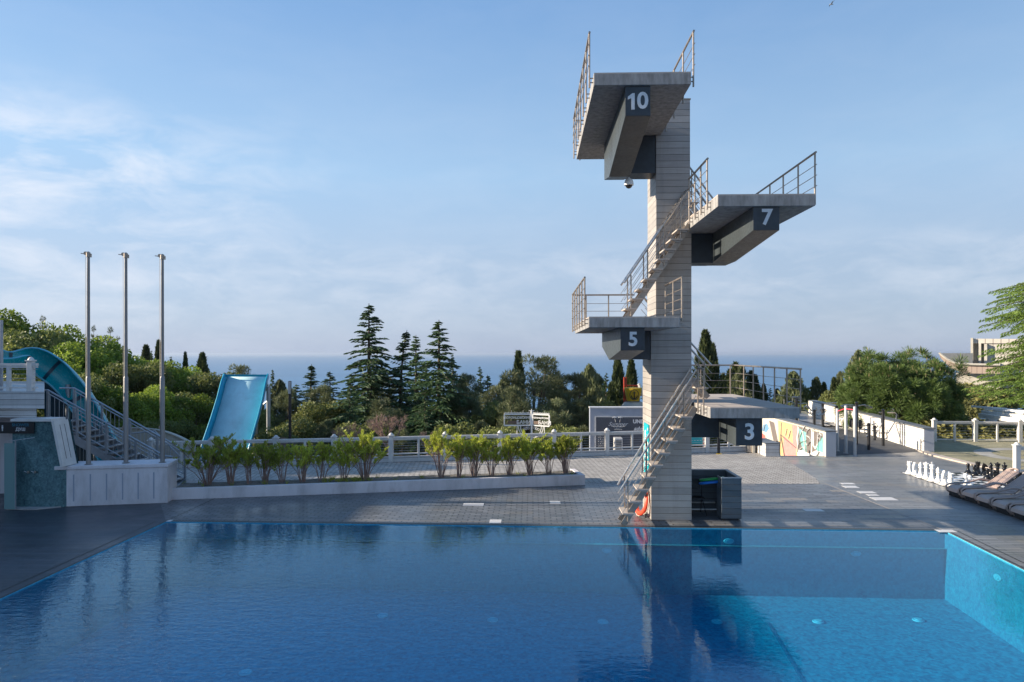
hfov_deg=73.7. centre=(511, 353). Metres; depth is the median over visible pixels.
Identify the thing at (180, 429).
broadleaf tree
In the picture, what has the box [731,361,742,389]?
cypress tree
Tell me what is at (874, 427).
leg press
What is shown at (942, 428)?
scrub bush
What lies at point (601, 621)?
pool light
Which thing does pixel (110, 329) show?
pine tree
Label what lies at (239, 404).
wide slide
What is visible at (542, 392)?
pine tree
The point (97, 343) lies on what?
broadleaf tree
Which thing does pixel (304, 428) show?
broadleaf tree
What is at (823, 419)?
chest press
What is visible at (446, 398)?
cedar tree
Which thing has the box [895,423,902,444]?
rack frame
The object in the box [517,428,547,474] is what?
oleander shrub
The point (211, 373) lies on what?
broadleaf tree
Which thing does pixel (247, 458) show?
oleander shrub
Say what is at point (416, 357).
cedar tree
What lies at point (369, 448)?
oleander shrub
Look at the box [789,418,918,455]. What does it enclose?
gym floor
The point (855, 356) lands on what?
conifer tree
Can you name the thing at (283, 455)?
oleander shrub
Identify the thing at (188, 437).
broadleaf tree
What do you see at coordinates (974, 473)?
chess pawn
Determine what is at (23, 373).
broadleaf tree
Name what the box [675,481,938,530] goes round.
deck behind pool
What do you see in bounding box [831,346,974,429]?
round pine
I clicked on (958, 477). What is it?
chess board
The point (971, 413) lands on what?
scrub bush
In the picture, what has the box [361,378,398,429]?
pine tree
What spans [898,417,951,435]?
scrub bush
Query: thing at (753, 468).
pavers
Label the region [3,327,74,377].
broadleaf tree
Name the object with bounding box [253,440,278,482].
oleander shrub
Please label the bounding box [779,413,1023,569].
deck
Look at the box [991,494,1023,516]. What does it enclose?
sun lounger
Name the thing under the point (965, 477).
chess pawn
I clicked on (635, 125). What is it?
diving tower
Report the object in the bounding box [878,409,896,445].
leg swing
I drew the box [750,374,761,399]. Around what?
cypress tree
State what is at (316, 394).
pine tree
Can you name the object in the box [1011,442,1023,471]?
short fence
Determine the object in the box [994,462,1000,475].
chess queen
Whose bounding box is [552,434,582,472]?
oleander shrub
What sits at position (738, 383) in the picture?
conifer tree
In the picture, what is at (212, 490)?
planter
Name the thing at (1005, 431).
scrub bush
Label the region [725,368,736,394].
cypress tree
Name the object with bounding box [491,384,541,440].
pine tree
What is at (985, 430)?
scrub bush
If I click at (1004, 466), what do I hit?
chess king
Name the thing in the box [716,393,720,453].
lamp post
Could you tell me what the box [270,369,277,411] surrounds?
cedar tree
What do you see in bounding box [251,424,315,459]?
broadleaf tree
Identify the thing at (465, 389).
pine tree
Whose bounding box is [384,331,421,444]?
cedar tree
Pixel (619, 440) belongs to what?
air unit
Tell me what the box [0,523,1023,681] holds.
pool wall
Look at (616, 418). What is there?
billboard wall
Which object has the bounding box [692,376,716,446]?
pine tree
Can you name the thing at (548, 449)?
oleander shrub
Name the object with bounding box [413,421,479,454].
broadleaf tree
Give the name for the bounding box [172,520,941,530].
overflow grating
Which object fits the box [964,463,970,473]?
chess pawn
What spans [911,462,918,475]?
chess knight
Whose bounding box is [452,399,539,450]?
broadleaf tree
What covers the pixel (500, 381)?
conifer tree
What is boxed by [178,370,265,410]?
broadleaf tree
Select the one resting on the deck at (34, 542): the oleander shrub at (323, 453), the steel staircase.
the steel staircase
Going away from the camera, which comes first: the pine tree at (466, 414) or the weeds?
the weeds
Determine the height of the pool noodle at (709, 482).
0.186 m
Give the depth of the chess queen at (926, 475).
22.80 m
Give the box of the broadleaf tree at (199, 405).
[169,392,214,439]
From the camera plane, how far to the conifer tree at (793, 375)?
55.65 m
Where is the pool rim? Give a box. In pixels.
[0,522,1023,600]
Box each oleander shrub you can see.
[172,432,236,484]
[213,438,242,484]
[234,439,260,483]
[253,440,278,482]
[266,442,293,482]
[286,442,318,481]
[305,440,341,480]
[327,437,361,480]
[339,429,388,479]
[421,427,462,477]
[449,434,476,476]
[452,431,490,476]
[480,438,508,475]
[497,435,521,474]
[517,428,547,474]
[534,437,559,473]
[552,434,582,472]
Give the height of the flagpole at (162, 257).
5.931 m
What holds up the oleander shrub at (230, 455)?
on the planter
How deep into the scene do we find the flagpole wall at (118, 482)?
19.07 m
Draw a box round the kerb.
[916,450,1023,473]
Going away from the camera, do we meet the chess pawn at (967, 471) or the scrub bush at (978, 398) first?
the chess pawn at (967, 471)
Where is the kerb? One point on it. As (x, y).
(949, 458)
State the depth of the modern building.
89.47 m
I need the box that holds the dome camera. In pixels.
[624,177,633,188]
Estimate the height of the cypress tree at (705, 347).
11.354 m
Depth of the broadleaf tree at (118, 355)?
45.65 m
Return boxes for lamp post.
[288,381,291,454]
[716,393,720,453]
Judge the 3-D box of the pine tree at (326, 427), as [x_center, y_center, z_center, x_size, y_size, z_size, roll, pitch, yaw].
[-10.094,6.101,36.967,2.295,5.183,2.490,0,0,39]
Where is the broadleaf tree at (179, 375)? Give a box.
[133,360,205,399]
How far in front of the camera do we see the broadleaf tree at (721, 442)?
41.98 m
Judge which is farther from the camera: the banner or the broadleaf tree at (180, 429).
the broadleaf tree at (180, 429)
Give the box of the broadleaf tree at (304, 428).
[252,416,337,457]
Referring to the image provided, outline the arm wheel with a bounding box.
[803,405,826,424]
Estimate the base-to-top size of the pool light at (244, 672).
0.035 m
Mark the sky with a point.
(296, 168)
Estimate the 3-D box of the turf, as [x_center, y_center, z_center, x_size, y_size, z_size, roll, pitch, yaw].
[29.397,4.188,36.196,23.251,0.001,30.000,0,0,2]
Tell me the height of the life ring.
0.769 m
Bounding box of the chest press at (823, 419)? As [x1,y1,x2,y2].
[821,402,842,429]
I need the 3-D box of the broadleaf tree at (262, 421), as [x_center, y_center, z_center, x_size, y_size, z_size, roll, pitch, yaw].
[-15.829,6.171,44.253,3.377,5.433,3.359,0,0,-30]
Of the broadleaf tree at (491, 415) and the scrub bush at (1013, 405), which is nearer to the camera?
the broadleaf tree at (491, 415)
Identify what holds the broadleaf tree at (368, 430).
on the terrain
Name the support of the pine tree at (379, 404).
on the terrain
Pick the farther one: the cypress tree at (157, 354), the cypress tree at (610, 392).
the cypress tree at (157, 354)
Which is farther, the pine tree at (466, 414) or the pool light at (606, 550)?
the pine tree at (466, 414)
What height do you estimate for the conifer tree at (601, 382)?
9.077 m
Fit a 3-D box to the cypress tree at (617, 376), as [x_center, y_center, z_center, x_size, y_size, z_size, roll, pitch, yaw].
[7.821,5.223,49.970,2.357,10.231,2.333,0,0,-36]
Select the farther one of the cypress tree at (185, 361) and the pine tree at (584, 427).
the cypress tree at (185, 361)
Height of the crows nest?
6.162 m
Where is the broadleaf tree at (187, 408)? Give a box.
[156,391,205,440]
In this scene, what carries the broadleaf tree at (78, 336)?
on the terrain
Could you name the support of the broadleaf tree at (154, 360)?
on the terrain
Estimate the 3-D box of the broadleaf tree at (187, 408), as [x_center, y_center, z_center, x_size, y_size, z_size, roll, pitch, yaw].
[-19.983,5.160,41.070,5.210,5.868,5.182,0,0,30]
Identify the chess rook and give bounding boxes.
[906,461,912,473]
[947,473,953,485]
[975,461,980,473]
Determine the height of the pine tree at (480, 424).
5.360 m
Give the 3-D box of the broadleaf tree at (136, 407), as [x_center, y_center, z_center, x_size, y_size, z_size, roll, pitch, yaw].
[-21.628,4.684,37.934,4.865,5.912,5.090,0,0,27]
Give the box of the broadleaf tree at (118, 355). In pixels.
[81,346,150,389]
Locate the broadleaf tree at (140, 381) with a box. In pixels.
[96,360,177,401]
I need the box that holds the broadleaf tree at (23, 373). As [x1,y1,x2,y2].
[3,348,37,380]
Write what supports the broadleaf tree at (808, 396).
on the terrain
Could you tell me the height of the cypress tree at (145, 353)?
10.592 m
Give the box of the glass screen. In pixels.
[4,437,33,508]
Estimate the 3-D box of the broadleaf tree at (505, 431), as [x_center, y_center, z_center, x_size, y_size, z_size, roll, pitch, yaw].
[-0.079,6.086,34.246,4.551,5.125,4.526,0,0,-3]
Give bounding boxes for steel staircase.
[44,387,187,480]
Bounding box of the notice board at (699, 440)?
[692,437,704,446]
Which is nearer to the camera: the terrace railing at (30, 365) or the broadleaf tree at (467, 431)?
the terrace railing at (30, 365)
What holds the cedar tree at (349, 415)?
on the terrain
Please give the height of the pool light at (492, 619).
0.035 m
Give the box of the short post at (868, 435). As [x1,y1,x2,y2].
[864,423,870,449]
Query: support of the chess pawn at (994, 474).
on the chess board at (958, 477)
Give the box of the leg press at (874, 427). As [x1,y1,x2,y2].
[870,417,881,439]
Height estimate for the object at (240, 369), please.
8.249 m
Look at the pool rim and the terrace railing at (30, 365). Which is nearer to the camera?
the pool rim
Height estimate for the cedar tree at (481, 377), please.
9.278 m
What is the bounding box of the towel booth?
[692,469,741,520]
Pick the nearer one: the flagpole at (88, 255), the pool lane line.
the pool lane line
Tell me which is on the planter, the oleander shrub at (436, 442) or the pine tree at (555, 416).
the oleander shrub at (436, 442)
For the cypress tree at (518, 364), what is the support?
on the terrain
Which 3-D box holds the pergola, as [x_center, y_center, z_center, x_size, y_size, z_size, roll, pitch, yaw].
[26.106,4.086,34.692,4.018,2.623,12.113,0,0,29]
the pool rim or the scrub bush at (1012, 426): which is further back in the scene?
the scrub bush at (1012, 426)
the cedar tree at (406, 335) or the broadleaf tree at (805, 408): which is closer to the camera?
the cedar tree at (406, 335)
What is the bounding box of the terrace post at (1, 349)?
[0,320,2,390]
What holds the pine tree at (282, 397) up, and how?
on the terrain
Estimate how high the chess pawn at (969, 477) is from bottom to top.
0.358 m
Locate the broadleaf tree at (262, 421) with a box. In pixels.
[258,409,280,445]
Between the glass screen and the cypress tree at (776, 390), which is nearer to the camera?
the glass screen
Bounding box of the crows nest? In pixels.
[622,377,642,405]
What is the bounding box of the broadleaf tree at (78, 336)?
[30,324,103,349]
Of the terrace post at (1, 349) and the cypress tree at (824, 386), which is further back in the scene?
the cypress tree at (824, 386)
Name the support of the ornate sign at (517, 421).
on the terrain
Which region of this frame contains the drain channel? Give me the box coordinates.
[0,498,1023,597]
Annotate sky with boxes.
[0,0,1023,354]
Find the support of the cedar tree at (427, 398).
on the terrain
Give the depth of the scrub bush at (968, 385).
53.83 m
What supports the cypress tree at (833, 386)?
on the terrain
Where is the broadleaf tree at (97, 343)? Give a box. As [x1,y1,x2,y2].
[75,335,131,384]
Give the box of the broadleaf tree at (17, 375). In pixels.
[3,373,43,415]
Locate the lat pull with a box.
[840,402,872,443]
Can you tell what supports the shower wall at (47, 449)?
on the deck at (34, 542)
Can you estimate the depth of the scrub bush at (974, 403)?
47.43 m
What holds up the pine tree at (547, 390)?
on the terrain
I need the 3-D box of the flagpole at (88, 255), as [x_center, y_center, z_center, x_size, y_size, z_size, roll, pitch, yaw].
[-11.883,0.135,19.062,0.312,5.951,0.200,0,0,2]
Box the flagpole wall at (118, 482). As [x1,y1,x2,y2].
[54,459,177,506]
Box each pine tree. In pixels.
[90,326,97,338]
[107,326,120,344]
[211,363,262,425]
[271,388,300,426]
[301,383,337,427]
[312,418,334,451]
[358,396,411,456]
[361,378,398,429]
[387,427,413,455]
[445,383,482,431]
[456,398,482,430]
[459,373,483,426]
[468,420,489,438]
[478,384,503,416]
[488,353,580,431]
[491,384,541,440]
[521,377,557,432]
[528,398,578,447]
[529,430,544,444]
[547,372,597,430]
[566,398,593,450]
[576,425,588,450]
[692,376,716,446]
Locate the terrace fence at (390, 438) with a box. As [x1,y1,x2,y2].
[146,428,745,467]
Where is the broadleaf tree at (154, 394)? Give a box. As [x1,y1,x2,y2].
[118,384,188,425]
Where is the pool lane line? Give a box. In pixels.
[767,622,805,681]
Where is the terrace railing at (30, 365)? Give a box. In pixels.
[0,357,38,390]
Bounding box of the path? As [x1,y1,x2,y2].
[973,448,1023,461]
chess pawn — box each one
[962,473,967,484]
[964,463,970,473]
[965,475,972,484]
[970,465,978,475]
[983,468,990,478]
[990,470,995,479]
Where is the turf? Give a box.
[801,409,1023,469]
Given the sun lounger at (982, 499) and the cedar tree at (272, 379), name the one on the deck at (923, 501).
the sun lounger at (982, 499)
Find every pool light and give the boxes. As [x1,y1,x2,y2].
[238,669,251,675]
[377,613,387,617]
[487,617,497,621]
[597,619,607,623]
[602,547,611,552]
[711,619,722,623]
[724,538,733,543]
[812,619,824,623]
[850,551,860,555]
[912,617,924,621]
[993,574,1000,580]
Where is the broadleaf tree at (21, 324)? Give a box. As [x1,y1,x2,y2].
[0,308,62,344]
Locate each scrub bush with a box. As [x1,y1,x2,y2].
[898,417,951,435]
[921,419,984,438]
[930,398,980,411]
[949,424,1015,438]
[960,382,1019,407]
[963,394,1006,407]
[963,404,1004,421]
[964,387,1023,409]
[978,425,1016,437]
[999,421,1023,427]
[1001,427,1023,437]
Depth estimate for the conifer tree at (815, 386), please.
55.75 m
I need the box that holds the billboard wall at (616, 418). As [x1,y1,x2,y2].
[589,406,642,450]
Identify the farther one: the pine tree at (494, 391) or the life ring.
the pine tree at (494, 391)
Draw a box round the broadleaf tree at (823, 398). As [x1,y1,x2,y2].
[818,389,839,401]
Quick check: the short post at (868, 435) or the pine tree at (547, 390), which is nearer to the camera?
the short post at (868, 435)
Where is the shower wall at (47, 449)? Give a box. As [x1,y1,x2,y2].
[5,417,77,509]
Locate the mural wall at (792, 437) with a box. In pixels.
[732,418,836,456]
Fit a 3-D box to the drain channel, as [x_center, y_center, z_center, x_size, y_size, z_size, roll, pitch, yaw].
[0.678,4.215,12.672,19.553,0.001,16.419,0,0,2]
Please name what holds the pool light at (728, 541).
attached to the pool wall at (42, 623)
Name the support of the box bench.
on the pavers
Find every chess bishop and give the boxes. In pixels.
[916,462,923,476]
[934,467,941,482]
[988,462,992,476]
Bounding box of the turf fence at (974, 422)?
[931,418,1023,441]
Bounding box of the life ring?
[635,492,649,515]
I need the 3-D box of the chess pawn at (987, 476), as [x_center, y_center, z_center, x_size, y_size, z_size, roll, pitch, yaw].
[15.871,4.013,22.792,0.236,0.358,0.236,0,0,2]
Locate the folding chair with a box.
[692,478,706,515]
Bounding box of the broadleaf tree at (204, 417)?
[188,400,214,424]
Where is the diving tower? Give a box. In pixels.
[572,30,816,525]
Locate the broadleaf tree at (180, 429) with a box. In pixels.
[165,419,203,447]
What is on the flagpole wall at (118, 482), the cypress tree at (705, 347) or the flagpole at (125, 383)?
the flagpole at (125, 383)
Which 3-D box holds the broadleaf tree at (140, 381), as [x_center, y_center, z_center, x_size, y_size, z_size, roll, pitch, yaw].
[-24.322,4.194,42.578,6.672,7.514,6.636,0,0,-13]
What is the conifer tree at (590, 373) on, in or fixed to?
on the terrain
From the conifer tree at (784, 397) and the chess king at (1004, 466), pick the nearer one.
the chess king at (1004, 466)
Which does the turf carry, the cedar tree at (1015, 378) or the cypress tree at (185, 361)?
the cedar tree at (1015, 378)
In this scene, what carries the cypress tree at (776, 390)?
on the terrain
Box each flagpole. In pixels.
[81,251,91,464]
[118,252,129,463]
[155,254,165,462]
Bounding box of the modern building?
[939,338,1023,393]
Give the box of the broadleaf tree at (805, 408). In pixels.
[785,402,808,410]
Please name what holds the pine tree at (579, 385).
on the terrain
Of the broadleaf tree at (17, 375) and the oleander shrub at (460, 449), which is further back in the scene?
the broadleaf tree at (17, 375)
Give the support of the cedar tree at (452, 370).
on the terrain
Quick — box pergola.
[971,405,1023,423]
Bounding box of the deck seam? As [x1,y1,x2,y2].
[218,483,942,529]
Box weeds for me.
[182,470,573,486]
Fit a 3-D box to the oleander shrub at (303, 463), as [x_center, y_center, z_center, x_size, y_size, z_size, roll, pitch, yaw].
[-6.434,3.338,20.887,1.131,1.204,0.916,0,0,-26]
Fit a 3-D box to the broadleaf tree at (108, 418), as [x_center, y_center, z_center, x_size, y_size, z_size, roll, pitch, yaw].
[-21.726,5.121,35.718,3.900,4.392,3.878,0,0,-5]
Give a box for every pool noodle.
[699,476,723,481]
[699,480,717,484]
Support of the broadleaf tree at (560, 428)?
on the terrain
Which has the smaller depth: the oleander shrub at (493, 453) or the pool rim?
the pool rim
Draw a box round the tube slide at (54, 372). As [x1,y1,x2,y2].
[3,347,123,460]
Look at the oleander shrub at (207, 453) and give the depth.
20.21 m
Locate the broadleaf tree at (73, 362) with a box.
[47,341,129,388]
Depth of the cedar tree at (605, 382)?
49.96 m
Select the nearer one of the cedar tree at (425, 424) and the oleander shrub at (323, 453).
the oleander shrub at (323, 453)
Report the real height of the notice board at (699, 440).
1.646 m
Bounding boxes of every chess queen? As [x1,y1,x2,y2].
[922,462,929,478]
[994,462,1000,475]
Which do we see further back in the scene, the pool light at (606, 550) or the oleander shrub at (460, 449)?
the oleander shrub at (460, 449)
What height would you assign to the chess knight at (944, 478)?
0.440 m
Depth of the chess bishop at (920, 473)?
23.14 m
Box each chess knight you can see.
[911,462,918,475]
[940,470,947,484]
[980,463,987,475]
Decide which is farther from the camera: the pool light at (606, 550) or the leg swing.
the leg swing
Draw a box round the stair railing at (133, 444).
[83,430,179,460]
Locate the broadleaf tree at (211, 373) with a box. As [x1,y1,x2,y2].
[177,370,220,398]
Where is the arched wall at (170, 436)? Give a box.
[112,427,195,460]
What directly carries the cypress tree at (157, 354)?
on the terrain
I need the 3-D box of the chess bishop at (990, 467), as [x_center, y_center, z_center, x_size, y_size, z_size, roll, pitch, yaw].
[16.215,3.942,23.117,0.236,0.500,0.236,0,0,2]
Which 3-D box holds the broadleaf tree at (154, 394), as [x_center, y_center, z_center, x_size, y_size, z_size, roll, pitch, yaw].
[-21.078,4.844,39.998,4.700,6.106,5.516,0,0,-36]
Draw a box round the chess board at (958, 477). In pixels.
[901,472,1004,487]
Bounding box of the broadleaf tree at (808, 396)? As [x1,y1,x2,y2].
[794,387,815,406]
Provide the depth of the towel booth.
17.40 m
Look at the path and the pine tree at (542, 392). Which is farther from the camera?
the pine tree at (542, 392)
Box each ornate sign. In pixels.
[504,409,533,439]
[532,412,550,437]
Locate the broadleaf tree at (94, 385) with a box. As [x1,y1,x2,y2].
[36,372,136,427]
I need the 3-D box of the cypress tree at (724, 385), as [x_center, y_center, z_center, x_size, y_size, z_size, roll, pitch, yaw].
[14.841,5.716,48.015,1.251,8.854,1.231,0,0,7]
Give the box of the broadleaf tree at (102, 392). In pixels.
[93,383,140,424]
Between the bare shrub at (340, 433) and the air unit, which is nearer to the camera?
the bare shrub at (340, 433)
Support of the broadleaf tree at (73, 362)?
on the terrain
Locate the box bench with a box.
[755,438,779,456]
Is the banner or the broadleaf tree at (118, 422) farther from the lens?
the broadleaf tree at (118, 422)
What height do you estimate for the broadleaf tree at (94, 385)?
6.348 m
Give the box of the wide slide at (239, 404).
[199,373,270,460]
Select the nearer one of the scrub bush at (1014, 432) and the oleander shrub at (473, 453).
the oleander shrub at (473, 453)
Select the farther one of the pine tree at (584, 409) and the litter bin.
the pine tree at (584, 409)
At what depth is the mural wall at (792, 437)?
30.50 m
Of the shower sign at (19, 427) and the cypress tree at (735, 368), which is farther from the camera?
the cypress tree at (735, 368)
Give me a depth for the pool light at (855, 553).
16.26 m
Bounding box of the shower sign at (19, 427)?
[0,422,34,433]
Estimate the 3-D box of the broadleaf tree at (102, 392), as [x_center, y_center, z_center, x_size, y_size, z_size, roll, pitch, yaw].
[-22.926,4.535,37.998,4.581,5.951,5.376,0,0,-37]
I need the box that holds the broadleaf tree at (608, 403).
[577,400,615,426]
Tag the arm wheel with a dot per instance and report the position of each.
(814, 415)
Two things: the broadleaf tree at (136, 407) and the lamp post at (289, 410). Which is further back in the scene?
the broadleaf tree at (136, 407)
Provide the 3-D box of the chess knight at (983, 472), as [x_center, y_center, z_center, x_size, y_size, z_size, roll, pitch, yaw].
[16.225,3.972,23.452,0.236,0.440,0.236,0,0,32]
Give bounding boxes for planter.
[172,469,584,499]
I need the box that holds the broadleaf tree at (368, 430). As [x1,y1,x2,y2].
[332,421,404,457]
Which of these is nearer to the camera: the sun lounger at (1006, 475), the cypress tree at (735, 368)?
the sun lounger at (1006, 475)
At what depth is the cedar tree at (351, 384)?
47.11 m
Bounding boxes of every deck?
[0,493,165,598]
[161,480,679,527]
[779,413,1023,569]
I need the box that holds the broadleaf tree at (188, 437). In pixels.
[182,423,207,448]
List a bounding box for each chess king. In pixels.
[928,462,934,480]
[1002,462,1007,470]
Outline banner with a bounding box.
[644,422,648,471]
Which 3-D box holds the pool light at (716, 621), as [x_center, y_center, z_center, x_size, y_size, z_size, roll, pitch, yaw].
[4.445,5.814,14.817,0.250,0.035,0.250,0,0,2]
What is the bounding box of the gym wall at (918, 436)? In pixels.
[809,400,935,451]
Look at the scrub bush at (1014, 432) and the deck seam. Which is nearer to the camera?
the deck seam
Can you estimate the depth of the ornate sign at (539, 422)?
31.73 m
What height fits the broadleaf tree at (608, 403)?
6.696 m
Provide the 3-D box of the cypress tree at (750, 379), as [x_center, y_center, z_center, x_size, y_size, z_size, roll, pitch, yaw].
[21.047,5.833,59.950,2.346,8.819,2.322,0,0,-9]
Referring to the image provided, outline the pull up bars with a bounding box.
[836,405,856,455]
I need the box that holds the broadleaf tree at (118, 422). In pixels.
[111,416,137,426]
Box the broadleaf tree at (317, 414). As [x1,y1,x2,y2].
[292,399,348,446]
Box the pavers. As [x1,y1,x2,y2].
[177,451,819,483]
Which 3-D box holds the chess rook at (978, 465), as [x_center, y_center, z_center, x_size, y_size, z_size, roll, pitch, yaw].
[16.234,3.982,23.787,0.236,0.420,0.236,0,0,2]
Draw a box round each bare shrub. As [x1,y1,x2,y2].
[332,422,361,447]
[364,413,406,451]
[418,430,433,454]
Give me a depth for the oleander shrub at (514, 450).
21.95 m
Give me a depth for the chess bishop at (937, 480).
22.14 m
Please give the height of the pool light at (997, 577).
0.138 m
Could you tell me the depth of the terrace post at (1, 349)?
19.56 m
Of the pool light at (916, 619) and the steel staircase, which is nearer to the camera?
the pool light at (916, 619)
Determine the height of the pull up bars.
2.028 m
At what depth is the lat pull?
31.48 m
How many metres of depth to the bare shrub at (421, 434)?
29.93 m
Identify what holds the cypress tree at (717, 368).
on the terrain
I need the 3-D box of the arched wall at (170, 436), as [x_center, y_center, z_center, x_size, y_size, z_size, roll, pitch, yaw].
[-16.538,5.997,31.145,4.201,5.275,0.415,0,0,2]
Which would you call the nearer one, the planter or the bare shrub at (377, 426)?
the planter
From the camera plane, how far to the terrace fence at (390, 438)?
26.78 m
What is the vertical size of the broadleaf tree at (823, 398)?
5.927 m
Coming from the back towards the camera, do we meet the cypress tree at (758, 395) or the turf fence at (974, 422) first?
the cypress tree at (758, 395)
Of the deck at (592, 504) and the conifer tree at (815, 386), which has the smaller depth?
the deck at (592, 504)
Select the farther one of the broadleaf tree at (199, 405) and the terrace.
the broadleaf tree at (199, 405)
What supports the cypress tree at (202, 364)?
on the terrain
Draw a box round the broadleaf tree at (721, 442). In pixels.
[693,437,731,446]
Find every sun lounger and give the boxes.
[945,468,1019,499]
[960,473,1023,503]
[974,487,1023,509]
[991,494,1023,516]
[1009,503,1023,520]
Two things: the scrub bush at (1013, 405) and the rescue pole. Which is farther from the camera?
the scrub bush at (1013, 405)
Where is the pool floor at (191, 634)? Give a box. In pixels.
[18,586,1023,681]
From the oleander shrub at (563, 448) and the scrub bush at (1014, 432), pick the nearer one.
the oleander shrub at (563, 448)
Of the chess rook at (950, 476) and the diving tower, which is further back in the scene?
the chess rook at (950, 476)
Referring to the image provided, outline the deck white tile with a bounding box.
[166,483,955,531]
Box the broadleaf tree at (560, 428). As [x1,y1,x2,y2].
[542,423,588,450]
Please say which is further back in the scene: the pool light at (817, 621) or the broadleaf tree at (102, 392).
the broadleaf tree at (102, 392)
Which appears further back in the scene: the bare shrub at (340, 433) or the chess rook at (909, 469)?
the bare shrub at (340, 433)
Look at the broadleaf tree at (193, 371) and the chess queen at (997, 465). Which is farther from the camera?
the broadleaf tree at (193, 371)
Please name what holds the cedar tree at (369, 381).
on the terrain
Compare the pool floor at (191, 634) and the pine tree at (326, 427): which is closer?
the pool floor at (191, 634)
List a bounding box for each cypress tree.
[140,344,153,359]
[154,339,160,359]
[182,351,187,368]
[195,352,210,394]
[512,350,525,399]
[606,381,617,405]
[611,360,625,405]
[625,359,639,401]
[691,328,721,393]
[707,342,726,443]
[721,372,727,393]
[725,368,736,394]
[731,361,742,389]
[747,370,757,397]
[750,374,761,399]
[761,383,767,400]
[772,388,779,402]
[820,382,827,394]
[827,377,840,401]
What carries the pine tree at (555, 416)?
on the terrain
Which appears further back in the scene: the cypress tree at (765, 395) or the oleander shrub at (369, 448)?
the cypress tree at (765, 395)
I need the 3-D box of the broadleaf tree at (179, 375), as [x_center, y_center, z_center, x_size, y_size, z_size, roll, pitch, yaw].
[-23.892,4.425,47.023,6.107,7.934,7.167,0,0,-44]
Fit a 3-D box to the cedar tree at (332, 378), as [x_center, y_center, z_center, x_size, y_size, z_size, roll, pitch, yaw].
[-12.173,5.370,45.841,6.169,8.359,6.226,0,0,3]
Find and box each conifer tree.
[271,379,286,417]
[497,378,522,429]
[575,363,607,405]
[590,373,606,397]
[727,364,752,397]
[770,370,809,404]
[777,390,793,403]
[809,376,827,399]
[836,371,844,386]
[841,349,863,395]
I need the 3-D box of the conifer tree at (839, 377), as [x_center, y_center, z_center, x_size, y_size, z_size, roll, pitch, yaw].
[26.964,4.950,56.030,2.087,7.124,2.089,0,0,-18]
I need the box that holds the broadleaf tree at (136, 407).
[103,385,159,427]
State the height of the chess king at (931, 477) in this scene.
0.610 m
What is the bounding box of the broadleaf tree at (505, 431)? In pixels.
[478,424,532,452]
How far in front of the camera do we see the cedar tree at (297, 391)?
44.94 m
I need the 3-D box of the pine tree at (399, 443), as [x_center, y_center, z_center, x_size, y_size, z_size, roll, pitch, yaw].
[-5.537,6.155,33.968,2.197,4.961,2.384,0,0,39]
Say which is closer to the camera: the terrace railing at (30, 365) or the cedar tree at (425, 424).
the terrace railing at (30, 365)
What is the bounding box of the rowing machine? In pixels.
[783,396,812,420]
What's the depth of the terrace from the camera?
19.06 m
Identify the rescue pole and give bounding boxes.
[645,441,646,517]
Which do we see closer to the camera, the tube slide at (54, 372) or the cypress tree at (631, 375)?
the tube slide at (54, 372)
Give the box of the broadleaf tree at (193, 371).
[183,365,213,396]
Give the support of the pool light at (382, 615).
on the pool floor at (191, 634)
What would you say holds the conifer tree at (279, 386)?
on the terrain
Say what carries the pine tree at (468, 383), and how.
on the terrain
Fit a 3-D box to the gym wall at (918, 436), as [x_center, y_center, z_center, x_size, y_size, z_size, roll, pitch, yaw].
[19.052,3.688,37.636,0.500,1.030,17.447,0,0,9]
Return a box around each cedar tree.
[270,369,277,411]
[285,385,305,423]
[298,364,320,408]
[321,305,413,453]
[321,372,340,412]
[335,374,355,426]
[336,386,361,450]
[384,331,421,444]
[394,321,474,455]
[395,336,433,419]
[412,396,436,455]
[419,365,432,410]
[449,354,457,405]
[476,367,484,399]
[478,375,492,409]
[602,373,608,400]
[961,282,1023,407]
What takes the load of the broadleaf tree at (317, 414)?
on the terrain
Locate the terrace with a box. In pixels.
[0,381,43,492]
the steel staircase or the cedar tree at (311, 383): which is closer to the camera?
the steel staircase
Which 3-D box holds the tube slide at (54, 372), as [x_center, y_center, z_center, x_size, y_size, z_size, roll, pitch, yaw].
[-17.268,4.249,25.647,4.382,8.973,3.766,0,0,2]
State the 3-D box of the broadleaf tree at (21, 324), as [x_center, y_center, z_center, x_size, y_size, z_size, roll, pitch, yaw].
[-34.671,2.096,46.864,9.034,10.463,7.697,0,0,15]
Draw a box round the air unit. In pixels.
[613,437,622,449]
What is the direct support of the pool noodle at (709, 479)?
in the towel booth
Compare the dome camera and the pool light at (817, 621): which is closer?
the pool light at (817, 621)
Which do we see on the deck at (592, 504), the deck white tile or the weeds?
the deck white tile
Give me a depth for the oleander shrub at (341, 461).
21.05 m
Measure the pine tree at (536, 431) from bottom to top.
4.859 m
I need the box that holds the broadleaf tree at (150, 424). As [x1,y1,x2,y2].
[138,419,176,432]
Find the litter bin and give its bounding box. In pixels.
[746,446,751,452]
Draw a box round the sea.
[132,354,1021,423]
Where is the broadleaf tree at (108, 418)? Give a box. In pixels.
[104,410,118,427]
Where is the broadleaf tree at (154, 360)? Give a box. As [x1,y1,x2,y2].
[131,355,169,369]

